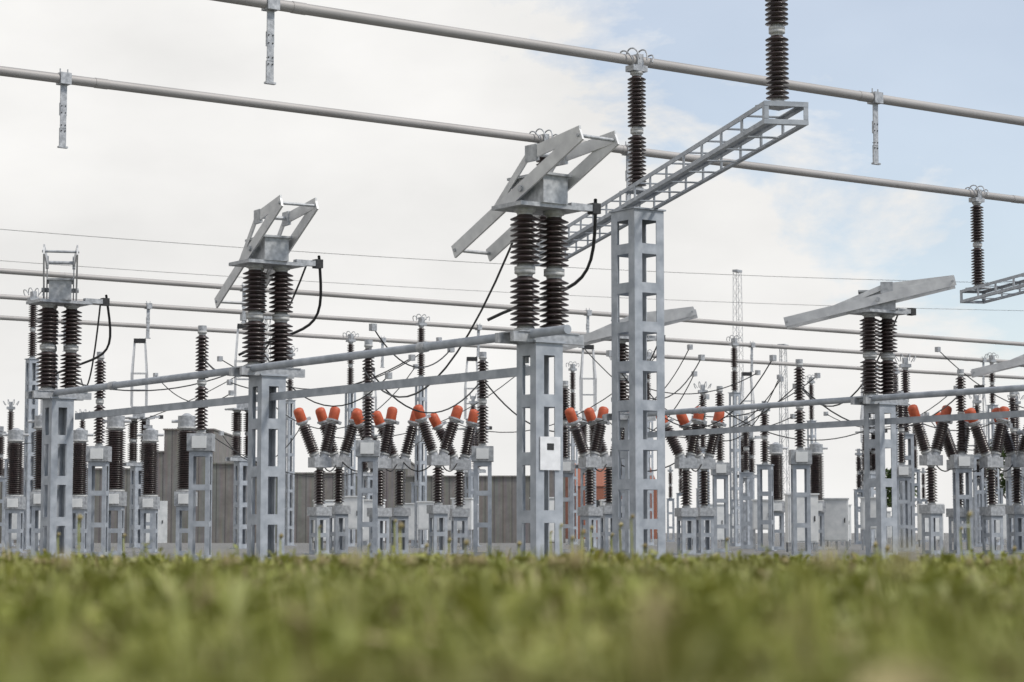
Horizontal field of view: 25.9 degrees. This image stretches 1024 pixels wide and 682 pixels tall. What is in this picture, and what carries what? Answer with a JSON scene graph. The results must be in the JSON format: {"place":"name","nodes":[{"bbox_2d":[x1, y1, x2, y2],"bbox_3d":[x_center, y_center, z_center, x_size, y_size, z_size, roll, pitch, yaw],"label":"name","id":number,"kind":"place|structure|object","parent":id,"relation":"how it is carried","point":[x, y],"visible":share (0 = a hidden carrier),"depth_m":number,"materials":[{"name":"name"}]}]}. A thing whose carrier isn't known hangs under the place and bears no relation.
{"place":"outdoors","nodes":[
{"label":"outdoors","id":0,"kind":"place"},
{"bbox_2d":[0,429,565,542],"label":"concrete building","id":1,"kind":"structure","parent":0,"point":[504,509],"depth_m":111.74,"materials":[{"name":"concrete"}]},
{"bbox_2d":[0,533,1020,562],"bbox_3d":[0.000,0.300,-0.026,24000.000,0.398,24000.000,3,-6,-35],"label":"ground","id":2,"kind":"structure","parent":0,"point":[301,549],"depth_m":71.72,"materials":[{"name":"grey gravel"}]},
{"bbox_2d":[0,426,6,546],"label":"transformer","id":3,"kind":"object","parent":2,"relation":"on","point":[2,478],"visible":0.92,"depth_m":77.50,"materials":[{"name":"metal"}]},
{"bbox_2d":[3,399,18,545],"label":"yard post","id":4,"kind":"object","parent":2,"relation":"on","point":[10,408],"visible":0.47,"depth_m":85.36,"materials":[{"name":"metal"}]},
{"bbox_2d":[2,428,29,552],"bbox_3d":[-12.706,3.812,56.873,0.680,3.180,0.560,0,-5,0],"label":"current transformer","id":5,"kind":"object","parent":2,"relation":"on","point":[14,500],"visible":1,"depth_m":56.77,"materials":[{"name":"ceramic"}]},
{"bbox_2d":[23,287,42,549],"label":"bus post","id":6,"kind":"object","parent":2,"relation":"on","point":[31,405],"visible":0.84,"depth_m":67.00,"materials":[{"name":"metal"}]},
{"bbox_2d":[26,413,41,554],"bbox_3d":[-10.534,3.210,49.899,0.680,3.180,0.560,0,-5,0],"label":"current transformer","id":7,"kind":"object","parent":2,"relation":"on","point":[35,498],"visible":0.52,"depth_m":49.77,"materials":[{"name":"ceramic"}]},
{"bbox_2d":[25,244,109,556],"bbox_3d":[-7.677,1.131,38.194,1.343,5.310,2.593,0,-5,1],"label":"disconnector bay","id":8,"kind":"object","parent":2,"relation":"on","point":[57,463],"visible":0.98,"depth_m":37.96,"materials":[{"name":"metal"}]},
{"bbox_2d":[71,428,93,552],"bbox_3d":[-11.067,3.812,56.873,0.680,3.180,0.560,0,-5,0],"label":"current transformer","id":9,"kind":"object","parent":2,"relation":"on","point":[79,489],"visible":0.81,"depth_m":56.76,"materials":[{"name":"ceramic"}]},
{"bbox_2d":[85,352,111,556],"bbox_3d":[-8.720,2.384,46.959,0.540,4.320,0.560,0,-5,0],"label":"post insulator","id":10,"kind":"object","parent":2,"relation":"on","point":[98,454],"visible":0.84,"depth_m":46.80,"materials":[{"name":"metal"}]},
{"bbox_2d":[103,415,130,554],"bbox_3d":[-8.905,3.210,49.899,0.680,3.180,0.560,0,-5,0],"label":"current transformer","id":11,"kind":"object","parent":2,"relation":"on","point":[115,427],"visible":0.77,"depth_m":49.80,"materials":[{"name":"ceramic"}]},
{"bbox_2d":[123,338,162,547],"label":"disconnector","id":12,"kind":"object","parent":2,"relation":"on","point":[136,468],"visible":0.71,"depth_m":76.41,"materials":[{"name":"metal"}]},
{"bbox_2d":[138,419,152,547],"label":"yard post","id":13,"kind":"object","parent":2,"relation":"on","point":[147,425],"visible":0.06,"depth_m":72.77,"materials":[{"name":"metal"}]},
{"bbox_2d":[136,428,163,552],"bbox_3d":[-9.263,3.812,56.873,0.680,3.180,0.560,0,-5,0],"label":"current transformer","id":14,"kind":"object","parent":2,"relation":"on","point":[149,500],"visible":1,"depth_m":56.75,"materials":[{"name":"ceramic"}]},
{"bbox_2d":[171,413,197,554],"bbox_3d":[-7.311,3.210,49.899,0.680,3.180,0.560,0,-5,0],"label":"current transformer","id":15,"kind":"object","parent":2,"relation":"on","point":[186,422],"visible":0.62,"depth_m":49.78,"materials":[{"name":"ceramic"}]},
{"bbox_2d":[187,325,214,559],"bbox_3d":[-5.729,1.869,40.981,0.540,4.320,0.560,0,-5,0],"label":"post insulator","id":16,"kind":"object","parent":2,"relation":"on","point":[200,442],"visible":0.88,"depth_m":40.78,"materials":[{"name":"metal"}]},
{"bbox_2d":[225,324,257,548],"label":"disconnector","id":17,"kind":"object","parent":2,"relation":"on","point":[239,511],"visible":0.79,"depth_m":70.95,"materials":[{"name":"metal"}]},
{"bbox_2d":[214,195,322,561],"bbox_3d":[-3.505,0.667,32.809,1.425,5.310,2.574,3,-6,-35],"label":"disconnector bay","id":18,"kind":"object","parent":2,"relation":"on","point":[262,251],"visible":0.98,"depth_m":32.49,"materials":[{"name":"metal"}]},
{"bbox_2d":[284,346,297,545],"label":"bus post","id":19,"kind":"object","parent":2,"relation":"on","point":[290,489],"visible":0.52,"depth_m":87.81,"materials":[{"name":"metal"}]},
{"bbox_2d":[293,407,341,554],"bbox_3d":[-4.540,3.238,51.874,1.286,3.464,0.500,4,-6,-36],"label":"circuit breaker","id":20,"kind":"object","parent":2,"relation":"on","point":[319,513],"visible":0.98,"depth_m":51.79,"materials":[{"name":"metal"}]},
{"bbox_2d":[313,500,338,548],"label":"yard cabinet","id":21,"kind":"object","parent":2,"relation":"on","point":[328,503],"visible":0.3,"depth_m":69.90,"materials":[{"name":"metal"}]},
{"bbox_2d":[315,407,361,553],"bbox_3d":[-4.128,3.330,53.112,1.269,3.493,0.500,3,-6,-32],"label":"circuit breaker","id":22,"kind":"object","parent":2,"relation":"on","point":[340,511],"visible":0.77,"depth_m":52.99,"materials":[{"name":"metal"}]},
{"bbox_2d":[343,331,358,546],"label":"bus post","id":23,"kind":"object","parent":2,"relation":"on","point":[349,483],"visible":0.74,"depth_m":81.48,"materials":[{"name":"metal"}]},
{"bbox_2d":[342,496,364,549],"bbox_3d":[-4.513,5.128,62.589,0.660,1.540,0.480,-1,-5,7],"label":"control cabinet","id":24,"kind":"object","parent":2,"relation":"on","point":[351,501],"visible":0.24,"depth_m":62.41,"materials":[{"name":"metal"}]},
{"bbox_2d":[356,367,379,544],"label":"disconnector","id":25,"kind":"object","parent":2,"relation":"on","point":[367,478],"visible":0.12,"depth_m":89.84,"materials":[{"name":"metal"}]},
{"bbox_2d":[355,339,381,557],"bbox_3d":[-2.848,2.127,43.970,0.540,4.320,0.560,0,-5,0],"label":"post insulator","id":26,"kind":"object","parent":2,"relation":"on","point":[367,448],"visible":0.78,"depth_m":43.76,"materials":[{"name":"metal"}]},
{"bbox_2d":[363,499,385,548],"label":"control cabinet","id":27,"kind":"object","parent":2,"relation":"on","point":[368,503],"visible":0.16,"depth_m":69.11,"materials":[{"name":"metal"}]},
{"bbox_2d":[351,407,398,554],"bbox_3d":[-3.186,3.239,51.843,1.295,3.457,0.500,4,-6,-36],"label":"circuit breaker","id":28,"kind":"object","parent":2,"relation":"on","point":[384,462],"visible":0.59,"depth_m":51.82,"materials":[{"name":"metal"}]},
{"bbox_2d":[372,410,418,553],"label":"circuit breaker","id":29,"kind":"object","parent":2,"relation":"on","point":[401,512],"visible":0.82,"depth_m":53.00,"materials":[{"name":"metal"}]},
{"bbox_2d":[403,503,427,543],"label":"control cabinet","id":30,"kind":"object","parent":2,"relation":"on","point":[411,520],"visible":0.12,"depth_m":77.50,"materials":[{"name":"metal"}]},
{"bbox_2d":[409,435,423,545],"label":"yard post","id":31,"kind":"object","parent":2,"relation":"on","point":[412,497],"visible":0.21,"depth_m":84.88,"materials":[{"name":"metal"}]},
{"bbox_2d":[411,314,429,547],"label":"bus post","id":32,"kind":"object","parent":2,"relation":"on","point":[421,462],"visible":0.67,"depth_m":75.00,"materials":[{"name":"metal"}]},
{"bbox_2d":[416,501,434,547],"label":"control cabinet","id":33,"kind":"object","parent":2,"relation":"on","point":[422,519],"visible":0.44,"depth_m":73.10,"materials":[{"name":"metal"}]},
{"bbox_2d":[413,404,463,554],"bbox_3d":[-1.717,3.227,51.916,1.269,3.493,0.500,2,-5,-23],"label":"circuit breaker","id":34,"kind":"object","parent":2,"relation":"on","point":[439,510],"visible":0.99,"depth_m":51.82,"materials":[{"name":"metal"}]},
{"bbox_2d":[428,409,478,553],"bbox_3d":[-1.365,3.346,53.086,1.295,3.457,0.500,1,-5,-11],"label":"circuit breaker","id":35,"kind":"object","parent":2,"relation":"on","point":[459,512],"visible":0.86,"depth_m":53.02,"materials":[{"name":"metal"}]},
{"bbox_2d":[22,199,1023,476],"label":"flexible conductors","id":36,"kind":"object","parent":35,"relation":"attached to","point":[608,353],"visible":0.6,"depth_m":46.55,"materials":[{"name":"metal"}]},
{"bbox_2d":[450,498,472,549],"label":"control cabinet","id":37,"kind":"object","parent":2,"relation":"on","point":[468,502],"visible":0.38,"depth_m":65.91,"materials":[{"name":"metal"}]},
{"bbox_2d":[465,393,479,546],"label":"yard post","id":38,"kind":"object","parent":2,"relation":"on","point":[472,402],"visible":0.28,"depth_m":81.50,"materials":[{"name":"metal"}]},
{"bbox_2d":[457,357,491,545],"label":"disconnector","id":39,"kind":"object","parent":2,"relation":"on","point":[466,419],"visible":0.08,"depth_m":84.55,"materials":[{"name":"metal"}]},
{"bbox_2d":[472,352,493,556],"bbox_3d":[-0.620,2.384,46.959,0.540,4.320,0.560,0,-5,0],"label":"post insulator","id":40,"kind":"object","parent":2,"relation":"on","point":[482,454],"visible":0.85,"depth_m":46.75,"materials":[{"name":"metal"}]},
{"bbox_2d":[451,125,619,558],"bbox_3d":[0.415,0.199,27.153,1.425,5.271,2.591,3,-6,-35],"label":"disconnector bay","id":41,"kind":"object","parent":2,"relation":"on","point":[542,188],"visible":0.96,"depth_m":26.82,"materials":[{"name":"metal"}]},
{"bbox_2d":[54,325,570,419],"bbox_3d":[-3.687,0.600,32.412,0.435,0.525,15.400,3,-6,-35],"label":"drive linkage bay","id":42,"kind":"object","parent":41,"relation":"attached to","point":[422,347],"visible":0.84,"depth_m":30.84,"materials":[{"name":"metal"}]},
{"bbox_2d":[563,381,574,552],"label":"post insulator","id":43,"kind":"object","parent":2,"relation":"on","point":[568,468],"visible":0.6,"depth_m":55.73,"materials":[{"name":"metal"}]},
{"bbox_2d":[566,361,579,544],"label":"bus post","id":44,"kind":"object","parent":2,"relation":"on","point":[572,369],"visible":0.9,"depth_m":95.89,"materials":[{"name":"metal"}]},
{"bbox_2d":[565,406,609,553],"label":"circuit breaker","id":45,"kind":"object","parent":2,"relation":"on","point":[590,513],"visible":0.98,"depth_m":51.79,"materials":[{"name":"metal"}]},
{"bbox_2d":[575,345,608,546],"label":"disconnector","id":46,"kind":"object","parent":2,"relation":"on","point":[584,429],"visible":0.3,"depth_m":79.12,"materials":[{"name":"metal"}]},
{"bbox_2d":[584,407,624,552],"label":"circuit breaker","id":47,"kind":"object","parent":2,"relation":"on","point":[589,413],"visible":0.45,"depth_m":53.00,"materials":[{"name":"metal"}]},
{"bbox_2d":[609,357,628,549],"bbox_3d":[3.054,3.124,63.157,0.616,5.631,0.510,-1,-5,10],"label":"yard post","id":48,"kind":"object","parent":2,"relation":"on","point":[623,508],"visible":0.02,"depth_m":62.83,"materials":[{"name":"metal"}]},
{"bbox_2d":[563,306,697,552],"bbox_3d":[2.248,1.869,45.300,3.111,5.062,1.086,0,-5,1],"label":"disconnector bay","id":49,"kind":"object","parent":2,"relation":"on","point":[674,316],"visible":0.2,"depth_m":45.11,"materials":[{"name":"metal"}]},
{"bbox_2d":[647,349,654,544],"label":"bus post","id":50,"kind":"object","parent":2,"relation":"on","point":[649,456],"visible":0.35,"depth_m":89.44,"materials":[{"name":"metal"}]},
{"bbox_2d":[530,0,808,559],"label":"bus gantry","id":51,"kind":"object","parent":2,"relation":"on","point":[636,218],"visible":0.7,"depth_m":36.40,"materials":[{"name":"metal"}]},
{"bbox_2d":[0,66,1023,203],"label":"busbar","id":52,"kind":"object","parent":51,"relation":"attached to","point":[63,80],"visible":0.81,"depth_m":42.29,"materials":[{"name":"metal"}]},
{"bbox_2d":[212,0,1023,164],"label":"busbar","id":53,"kind":"object","parent":51,"relation":"attached to","point":[875,99],"visible":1,"depth_m":36.40,"materials":[{"name":"metal"}]},
{"bbox_2d":[666,466,675,541],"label":"post","id":54,"kind":"object","parent":2,"relation":"on","point":[670,489],"visible":1,"depth_m":124.41,"materials":[{"name":"metal"}]},
{"bbox_2d":[656,406,706,554],"bbox_3d":[3.951,3.242,51.878,1.295,3.457,0.500,2,-5,-18],"label":"circuit breaker","id":55,"kind":"object","parent":2,"relation":"on","point":[685,513],"visible":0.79,"depth_m":51.81,"materials":[{"name":"metal"}]},
{"bbox_2d":[676,411,726,553],"bbox_3d":[4.528,3.342,53.089,1.286,3.464,0.500,2,-5,-18],"label":"circuit breaker","id":56,"kind":"object","parent":2,"relation":"on","point":[706,513],"visible":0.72,"depth_m":53.01,"materials":[{"name":"metal"}]},
{"bbox_2d":[694,381,711,547],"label":"yard post","id":57,"kind":"object","parent":2,"relation":"on","point":[702,440],"visible":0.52,"depth_m":75.34,"materials":[{"name":"metal"}]},
{"bbox_2d":[704,504,723,546],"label":"control cabinet","id":58,"kind":"object","parent":2,"relation":"on","point":[720,520],"visible":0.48,"depth_m":79.49,"materials":[{"name":"metal"}]},
{"bbox_2d":[711,386,731,551],"bbox_3d":[5.422,3.330,57.918,0.540,4.320,0.560,0,-5,0],"label":"post insulator","id":59,"kind":"object","parent":2,"relation":"on","point":[721,470],"visible":0.68,"depth_m":57.70,"materials":[{"name":"metal"}]},
{"bbox_2d":[726,335,741,545],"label":"bus post","id":60,"kind":"object","parent":2,"relation":"on","point":[734,344],"visible":0.96,"depth_m":83.07,"materials":[{"name":"metal"}]},
{"bbox_2d":[0,268,1023,345],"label":"busbar","id":61,"kind":"object","parent":60,"relation":"on","point":[586,312],"visible":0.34,"depth_m":75.59,"materials":[{"name":"metal"}]},
{"bbox_2d":[732,269,744,531],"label":"lattice mast","id":62,"kind":"object","parent":2,"relation":"on","point":[737,271],"visible":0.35,"depth_m":200.77,"materials":[{"name":"metal"}]},
{"bbox_2d":[738,416,753,548],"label":"surge arrester","id":63,"kind":"object","parent":2,"relation":"on","point":[746,458],"visible":0.88,"depth_m":70.70,"materials":[{"name":"metal"}]},
{"bbox_2d":[737,372,761,544],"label":"disconnector","id":64,"kind":"object","parent":2,"relation":"on","point":[746,480],"visible":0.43,"depth_m":92.57,"materials":[{"name":"metal"}]},
{"bbox_2d":[751,499,767,548],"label":"electrical cabinet","id":65,"kind":"object","parent":2,"relation":"on","point":[754,510],"visible":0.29,"depth_m":69.07,"materials":[{"name":"metal"}]},
{"bbox_2d":[754,401,776,550],"bbox_3d":[7.139,3.799,62.749,0.560,4.215,0.560,-1,-5,15],"label":"yard post","id":66,"kind":"object","parent":2,"relation":"on","point":[764,465],"visible":0.86,"depth_m":62.59,"materials":[{"name":"metal"}]},
{"bbox_2d":[767,442,787,549],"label":"current transformer","id":67,"kind":"object","parent":2,"relation":"on","point":[776,452],"visible":0.77,"depth_m":65.72,"materials":[{"name":"ceramic"}]},
{"bbox_2d":[777,344,789,539],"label":"lattice mast","id":68,"kind":"object","parent":2,"relation":"on","point":[781,373],"visible":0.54,"depth_m":150.08,"materials":[{"name":"metal"}]},
{"bbox_2d":[787,359,814,555],"bbox_3d":[6.342,2.556,48.951,0.540,4.320,0.560,0,-5,0],"label":"post insulator","id":69,"kind":"object","parent":2,"relation":"on","point":[799,457],"visible":0.88,"depth_m":48.75,"materials":[{"name":"metal"}]},
{"bbox_2d":[783,493,818,551],"bbox_3d":[7.656,4.801,58.801,0.860,1.540,0.580,0,-5,-2],"label":"electrical cabinet","id":70,"kind":"object","parent":2,"relation":"on","point":[801,518],"visible":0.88,"depth_m":58.56,"materials":[{"name":"metal"}]},
{"bbox_2d":[805,375,819,543],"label":"bus post","id":71,"kind":"object","parent":2,"relation":"on","point":[811,436],"visible":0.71,"depth_m":104.20,"materials":[{"name":"metal"}]},
{"bbox_2d":[805,442,827,549],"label":"current transformer","id":72,"kind":"object","parent":2,"relation":"on","point":[816,474],"visible":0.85,"depth_m":65.74,"materials":[{"name":"metal"}]},
{"bbox_2d":[822,498,849,549],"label":"electrical cabinet","id":73,"kind":"object","parent":2,"relation":"on","point":[836,521],"visible":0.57,"depth_m":66.36,"materials":[{"name":"metal"}]},
{"bbox_2d":[853,449,863,543],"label":"surge arrester","id":74,"kind":"object","parent":2,"relation":"on","point":[858,454],"visible":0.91,"depth_m":98.34,"materials":[{"name":"metal"}]},
{"bbox_2d":[855,394,874,541],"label":"disconnector","id":75,"kind":"object","parent":2,"relation":"on","point":[861,434],"visible":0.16,"depth_m":106.12,"materials":[{"name":"metal"}]},
{"bbox_2d":[859,497,875,549],"bbox_3d":[10.433,5.299,64.576,0.660,1.540,0.480,-1,-5,8],"label":"electrical cabinet","id":76,"kind":"object","parent":2,"relation":"on","point":[872,507],"visible":0.4,"depth_m":64.41,"materials":[{"name":"metal"}]},
{"bbox_2d":[783,275,955,560],"bbox_3d":[6.427,1.397,39.825,3.111,5.062,1.086,0,-5,1],"label":"disconnector bay","id":77,"kind":"object","parent":2,"relation":"on","point":[882,299],"visible":0.97,"depth_m":39.67,"materials":[{"name":"metal"}]},
{"bbox_2d":[602,385,1023,437],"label":"drive linkage bay","id":78,"kind":"object","parent":77,"relation":"attached to","point":[936,418],"visible":0.81,"depth_m":40.33,"materials":[{"name":"metal"}]},
{"bbox_2d":[855,374,887,545],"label":"disconnector","id":79,"kind":"object","parent":2,"relation":"on","point":[873,465],"visible":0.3,"depth_m":87.06,"materials":[{"name":"metal"}]},
{"bbox_2d":[874,468,916,506],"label":"tree","id":80,"kind":"object","parent":2,"relation":"on","point":[889,493],"visible":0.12,"depth_m":298.20,"materials":[{"name":"plant"}]},
{"bbox_2d":[891,391,914,551],"bbox_3d":[10.499,3.502,59.911,0.540,4.320,0.560,0,-5,0],"label":"post insulator","id":81,"kind":"object","parent":2,"relation":"on","point":[904,472],"visible":0.72,"depth_m":59.70,"materials":[{"name":"metal"}]},
{"bbox_2d":[895,354,918,550],"bbox_3d":[11.286,3.165,63.643,0.616,5.631,0.510,0,-5,-4],"label":"yard post","id":82,"kind":"object","parent":2,"relation":"on","point":[905,366],"visible":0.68,"depth_m":63.52,"materials":[{"name":"metal"}]},
{"bbox_2d":[911,426,920,543],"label":"surge arrester","id":83,"kind":"object","parent":2,"relation":"on","point":[917,484],"visible":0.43,"depth_m":99.05,"materials":[{"name":"metal"}]},
{"bbox_2d":[916,504,943,546],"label":"control cabinet","id":84,"kind":"object","parent":2,"relation":"on","point":[919,518],"visible":0.46,"depth_m":79.50,"materials":[{"name":"metal"}]},
{"bbox_2d":[908,404,952,554],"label":"circuit breaker","id":85,"kind":"object","parent":2,"relation":"on","point":[931,458],"visible":0.88,"depth_m":51.80,"materials":[{"name":"metal"}]},
{"bbox_2d":[935,411,971,553],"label":"circuit breaker","id":86,"kind":"object","parent":2,"relation":"on","point":[950,447],"visible":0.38,"depth_m":52.97,"materials":[{"name":"metal"}]},
{"bbox_2d":[950,369,974,554],"bbox_3d":[10.507,2.814,51.940,0.540,4.320,0.560,0,-5,0],"label":"post insulator","id":87,"kind":"object","parent":2,"relation":"on","point":[961,461],"visible":0.88,"depth_m":51.76,"materials":[{"name":"metal"}]},
{"bbox_2d":[968,394,987,546],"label":"yard post","id":88,"kind":"object","parent":2,"relation":"on","point":[977,402],"visible":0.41,"depth_m":80.98,"materials":[{"name":"metal"}]},
{"bbox_2d":[969,385,991,489],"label":"disconnector","id":89,"kind":"object","parent":2,"relation":"on","point":[977,460],"visible":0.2,"depth_m":100.69,"materials":[{"name":"metal"}]},
{"bbox_2d":[0,294,1007,384],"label":"busbar","id":90,"kind":"object","parent":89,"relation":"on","point":[478,328],"visible":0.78,"depth_m":84.22,"materials":[{"name":"metal"}]},
{"bbox_2d":[977,465,988,543],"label":"post","id":91,"kind":"object","parent":2,"relation":"on","point":[979,519],"visible":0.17,"depth_m":99.94,"materials":[{"name":"metal"}]},
{"bbox_2d":[965,406,1010,554],"bbox_3d":[11.134,3.239,51.884,1.286,3.464,0.500,2,-6,-27],"label":"circuit breaker","id":92,"kind":"object","parent":2,"relation":"on","point":[991,461],"visible":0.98,"depth_m":51.80,"materials":[{"name":"metal"}]},
{"bbox_2d":[960,185,1023,303],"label":"bus gantry","id":93,"kind":"object","parent":2,"relation":"on","point":[978,287],"visible":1,"depth_m":51.48,"materials":[{"name":"metal"}]},
{"bbox_2d":[985,352,999,544],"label":"bus post","id":94,"kind":"object","parent":2,"relation":"on","point":[992,399],"visible":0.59,"depth_m":91.35,"materials":[{"name":"metal"}]},
{"bbox_2d":[986,442,1006,498],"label":"tree","id":95,"kind":"object","parent":2,"relation":"on","point":[1003,481],"visible":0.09,"depth_m":259.11,"materials":[{"name":"plant"}]},
{"bbox_2d":[996,504,1013,546],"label":"control cabinet","id":96,"kind":"object","parent":2,"relation":"on","point":[1004,526],"visible":0.17,"depth_m":79.47,"materials":[{"name":"metal"}]},
{"bbox_2d":[991,407,1023,553],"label":"circuit breaker","id":97,"kind":"object","parent":2,"relation":"on","point":[1015,511],"visible":0.81,"depth_m":53.02,"materials":[{"name":"metal"}]},
{"bbox_2d":[1003,392,1023,551],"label":"post insulator","id":98,"kind":"object","parent":2,"relation":"on","point":[1013,434],"visible":0.56,"depth_m":59.88,"materials":[{"name":"metal"}]},
{"bbox_2d":[1007,393,1023,545],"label":"yard post","id":99,"kind":"object","parent":2,"relation":"on","point":[1018,418],"visible":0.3,"depth_m":81.75,"materials":[{"name":"metal"}]},
{"bbox_2d":[0,229,1021,310],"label":"shield wires","id":100,"kind":"object","parent":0,"point":[462,261],"visible":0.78,"depth_m":119.65,"materials":[{"name":"metal"}]},
{"bbox_2d":[0,511,1023,681],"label":"grass","id":101,"kind":"structure","parent":0,"point":[576,614],"depth_m":1.99,"materials":[{"name":"plant"}]},
{"bbox_2d":[0,315,1023,379],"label":"busbar","id":102,"kind":"object","parent":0,"point":[170,327],"visible":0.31,"depth_m":91.39,"materials":[{"name":"metal"}]},
{"bbox_2d":[0,0,1023,532],"label":"sky","id":103,"kind":"structure","parent":0,"point":[136,166],"materials":[{"name":"white"}]},
{"bbox_2d":[565,463,656,538],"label":"brick house","id":104,"kind":"structure","parent":0,"point":[600,486],"depth_m":187.03,"materials":[{"name":"brick"}]},
{"bbox_2d":[893,364,901,496],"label":"bus post","id":105,"kind":"object","parent":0,"point":[897,383],"visible":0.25,"depth_m":97.76,"materials":[{"name":"metal"}]},
{"bbox_2d":[970,354,1023,435],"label":"disconnector bay","id":106,"kind":"object","parent":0,"point":[1018,361],"visible":1,"depth_m":52.52,"materials":[{"name":"metal"}]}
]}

